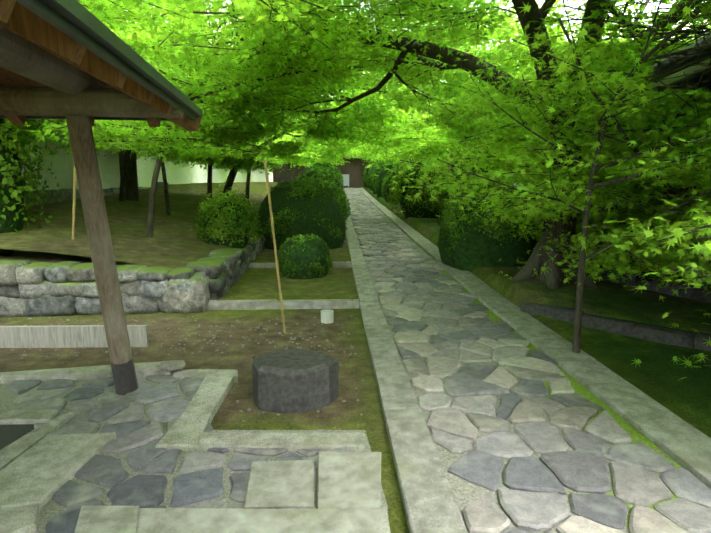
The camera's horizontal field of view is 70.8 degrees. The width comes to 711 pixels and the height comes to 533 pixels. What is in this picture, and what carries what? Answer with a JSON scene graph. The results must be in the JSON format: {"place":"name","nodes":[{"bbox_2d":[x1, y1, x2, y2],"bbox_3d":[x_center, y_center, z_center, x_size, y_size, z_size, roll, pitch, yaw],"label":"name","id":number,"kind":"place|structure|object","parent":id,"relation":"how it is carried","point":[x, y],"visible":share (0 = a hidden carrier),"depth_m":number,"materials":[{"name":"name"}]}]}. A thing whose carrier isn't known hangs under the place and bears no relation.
{"place":"outdoors","nodes":[
{"label":"outdoors","id":0,"kind":"place"},
{"bbox_2d":[0,227,710,532],"bbox_3d":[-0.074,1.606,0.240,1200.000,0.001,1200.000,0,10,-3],"label":"ground sheet","id":1,"kind":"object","parent":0,"point":[656,376],"depth_m":4.58,"materials":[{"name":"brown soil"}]},
{"bbox_2d":[0,424,34,449],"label":"drain pit pebbles","id":2,"kind":"object","parent":1,"relation":"on","point":[9,434],"visible":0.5,"depth_m":3.23,"materials":[{"name":"grey gravel"}]},
{"bbox_2d":[0,325,148,347],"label":"timber edge board","id":3,"kind":"object","parent":1,"relation":"on","point":[62,336],"visible":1,"depth_m":4.92,"materials":[{"name":"grey wood"}]},
{"bbox_2d":[0,255,150,266],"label":"backing earth wall","id":4,"kind":"structure","parent":1,"relation":"on","point":[35,259],"depth_m":6.72,"materials":[{"name":"brown soil"}]},
{"bbox_2d":[65,114,131,363],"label":"pavilion posts","id":5,"kind":"object","parent":1,"relation":"on","point":[80,132],"visible":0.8,"depth_m":3.34,"materials":[{"name":"brown wood"}]},
{"bbox_2d":[0,27,183,117],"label":"roof beams","id":6,"kind":"structure","parent":5,"relation":"on","point":[72,89],"depth_m":2.96,"materials":[{"name":"brown wood"}]},
{"bbox_2d":[0,0,200,131],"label":"rafters","id":7,"kind":"object","parent":6,"relation":"on","point":[19,20],"visible":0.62,"depth_m":2.06,"materials":[{"name":"brown wood"}]},
{"bbox_2d":[41,0,159,88],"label":"roof edge trim","id":8,"kind":"structure","parent":7,"relation":"on","point":[92,38],"depth_m":2.15,"materials":[{"name":"metal"}]},
{"bbox_2d":[0,0,202,120],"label":"roof","id":9,"kind":"structure","parent":7,"relation":"attached to","point":[81,16],"depth_m":1.80,"materials":[{"name":"metal"}]},
{"bbox_2d":[110,356,137,394],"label":"pavilion post sleeves","id":10,"kind":"object","parent":5,"relation":"attached to","point":[124,378],"visible":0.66,"depth_m":3.77,"materials":[{"name":"black metal"}]},
{"bbox_2d":[0,234,265,317],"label":"dry stone wall","id":11,"kind":"structure","parent":1,"relation":"on","point":[38,289],"depth_m":6.13,"materials":[{"name":"grey stone"}]},
{"bbox_2d":[0,182,292,268],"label":"ground","id":12,"kind":"structure","parent":1,"relation":"on","point":[173,243],"depth_m":8.89,"materials":[{"name":"green plant"}]},
{"bbox_2d":[72,165,76,239],"bbox_3d":[-4.111,-1.077,7.316,0.214,1.409,0.047,0,10,-3],"label":"bamboo stake","id":13,"kind":"object","parent":12,"relation":"on","point":[74,205],"visible":0.62,"depth_m":7.33,"materials":[{"name":"beige wood"}]},
{"bbox_2d":[24,187,150,206],"bbox_3d":[-8.328,-5.061,32.301,0.582,0.569,54.172,0,10,-3],"label":"wall base","id":14,"kind":"object","parent":12,"relation":"on","point":[60,195],"visible":0.02,"depth_m":11.89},
{"bbox_2d":[16,119,272,190],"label":"plaster wall","id":15,"kind":"structure","parent":12,"relation":"on","point":[62,167],"depth_m":15.08,"materials":[{"name":"white paint"}]},
{"bbox_2d":[157,182,168,186],"bbox_3d":[-19.069,-2.961,19.123,23.964,0.566,0.578,0,10,1],"label":"wall base","id":16,"kind":"object","parent":12,"relation":"on","point":[159,184],"depth_m":18.63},
{"bbox_2d":[8,315,363,421],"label":"fallen leaves","id":17,"kind":"object","parent":1,"relation":"on","point":[171,365],"visible":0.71,"depth_m":4.91,"materials":[{"name":"brown plant"}]},
{"bbox_2d":[0,371,387,532],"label":"paving joints","id":18,"kind":"object","parent":1,"relation":"on","point":[51,509],"visible":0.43,"depth_m":2.94,"materials":[{"name":"grey concrete"}]},
{"bbox_2d":[8,373,346,532],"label":"paving stones","id":19,"kind":"object","parent":18,"relation":"in","point":[131,439],"visible":0.56,"depth_m":2.96,"materials":[{"name":"grey stone"}]},
{"bbox_2d":[0,361,390,532],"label":"stone slabs","id":20,"kind":"structure","parent":1,"relation":"on","point":[39,466],"depth_m":2.70,"materials":[{"name":"grey stone"}]},
{"bbox_2d":[0,118,538,278],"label":"shrub","id":21,"kind":"object","parent":1,"relation":"on","point":[473,250],"visible":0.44,"depth_m":8.67,"materials":[{"name":"green plant"}]},
{"bbox_2d":[0,118,516,248],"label":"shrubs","id":22,"kind":"object","parent":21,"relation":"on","point":[30,176],"visible":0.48,"depth_m":8.53,"materials":[{"name":"green plant"}]},
{"bbox_2d":[264,160,285,332],"bbox_3d":[-0.822,-0.158,5.137,0.029,1.830,0.307,4,11,24],"label":"bamboo stake","id":23,"kind":"object","parent":1,"relation":"on","point":[274,240],"visible":1,"depth_m":5.10,"materials":[{"name":"beige wood"}]},
{"bbox_2d":[207,241,358,309],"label":"terrace edging stones","id":24,"kind":"object","parent":1,"relation":"on","point":[264,304],"visible":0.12,"depth_m":6.43,"materials":[{"name":"stone"}]},
{"bbox_2d":[218,233,358,300],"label":"terrace earth","id":25,"kind":"structure","parent":1,"relation":"on","point":[262,283],"depth_m":7.61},
{"bbox_2d":[252,348,338,412],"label":"cut stone block","id":26,"kind":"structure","parent":1,"relation":"on","point":[293,380],"depth_m":3.57,"materials":[{"name":"grey stone"}]},
{"bbox_2d":[273,153,370,187],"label":"gate","id":27,"kind":"structure","parent":1,"relation":"on","point":[354,168],"depth_m":47.36,"materials":[{"name":"brown wood"}]},
{"bbox_2d":[321,309,333,323],"bbox_3d":[-0.331,0.583,5.836,0.150,0.130,0.150,0,10,-3],"label":"concrete cylinder","id":28,"kind":"object","parent":1,"relation":"on","point":[327,316],"visible":1,"depth_m":5.78,"materials":[{"name":"grey concrete"}]},
{"bbox_2d":[0,0,710,301],"bbox_3d":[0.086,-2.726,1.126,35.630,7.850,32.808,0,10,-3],"label":"maple leaves","id":29,"kind":"object","parent":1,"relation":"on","point":[349,50],"visible":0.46,"depth_m":7.22,"materials":[{"name":"green plant"}]},
{"bbox_2d":[8,0,710,365],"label":"trees","id":30,"kind":"object","parent":1,"relation":"on","point":[554,274],"visible":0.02,"depth_m":6.23,"materials":[{"name":"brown plant"}]},
{"bbox_2d":[79,0,710,378],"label":"maple leaves","id":31,"kind":"object","parent":1,"relation":"on","point":[655,161],"visible":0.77,"depth_m":4.09,"materials":[{"name":"green plant"}]},
{"bbox_2d":[256,158,542,277],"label":"bushes","id":32,"kind":"object","parent":1,"relation":"on","point":[448,214],"visible":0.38,"depth_m":9.16,"materials":[{"name":"green plant"}]},
{"bbox_2d":[348,210,682,532],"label":"paving joints","id":33,"kind":"object","parent":1,"relation":"on","point":[465,493],"visible":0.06,"depth_m":3.11,"materials":[{"name":"green plant"}]},
{"bbox_2d":[344,188,710,532],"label":"path flagstones","id":34,"kind":"object","parent":33,"relation":"on","point":[532,498],"visible":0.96,"depth_m":3.31,"materials":[{"name":"grey stone"}]},
{"bbox_2d":[343,188,710,532],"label":"path kerbs","id":35,"kind":"structure","parent":1,"relation":"on","point":[429,503],"depth_m":3.59,"materials":[{"name":"stone"}]},
{"bbox_2d":[342,174,348,187],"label":"notice board","id":36,"kind":"object","parent":35,"relation":"on","point":[345,179],"visible":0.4,"depth_m":45.30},
{"bbox_2d":[362,186,710,364],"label":"mossy ground","id":37,"kind":"structure","parent":1,"relation":"on","point":[608,298],"depth_m":6.04,"materials":[{"name":"green plant"}]},
{"bbox_2d":[520,265,710,351],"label":"bed edging stones","id":38,"kind":"object","parent":1,"relation":"on","point":[670,336],"visible":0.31,"depth_m":5.53,"materials":[{"name":"grey stone"}]},
{"bbox_2d":[590,34,710,99],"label":"neighbour roof tiles","id":39,"kind":"object","parent":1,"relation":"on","point":[666,66],"visible":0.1,"depth_m":5.30,"materials":[{"name":"grey tile"}]},
{"bbox_2d":[126,0,707,96],"label":"sky","id":40,"kind":"structure","parent":0,"point":[574,2],"materials":[{"name":"white"}]},
{"bbox_2d":[598,72,710,279],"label":"neighbour wall plaster","id":41,"kind":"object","parent":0,"point":[689,82],"depth_m":7.07,"materials":[{"name":"beige paint"}]},
{"bbox_2d":[646,58,710,89],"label":"roof eave","id":42,"kind":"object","parent":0,"point":[688,70],"depth_m":5.25,"materials":[{"name":"wood"}]},
{"bbox_2d":[660,57,710,78],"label":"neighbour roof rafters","id":43,"kind":"object","parent":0,"point":[685,68],"visible":0.04,"depth_m":5.84,"materials":[{"name":"wood"}]}
]}

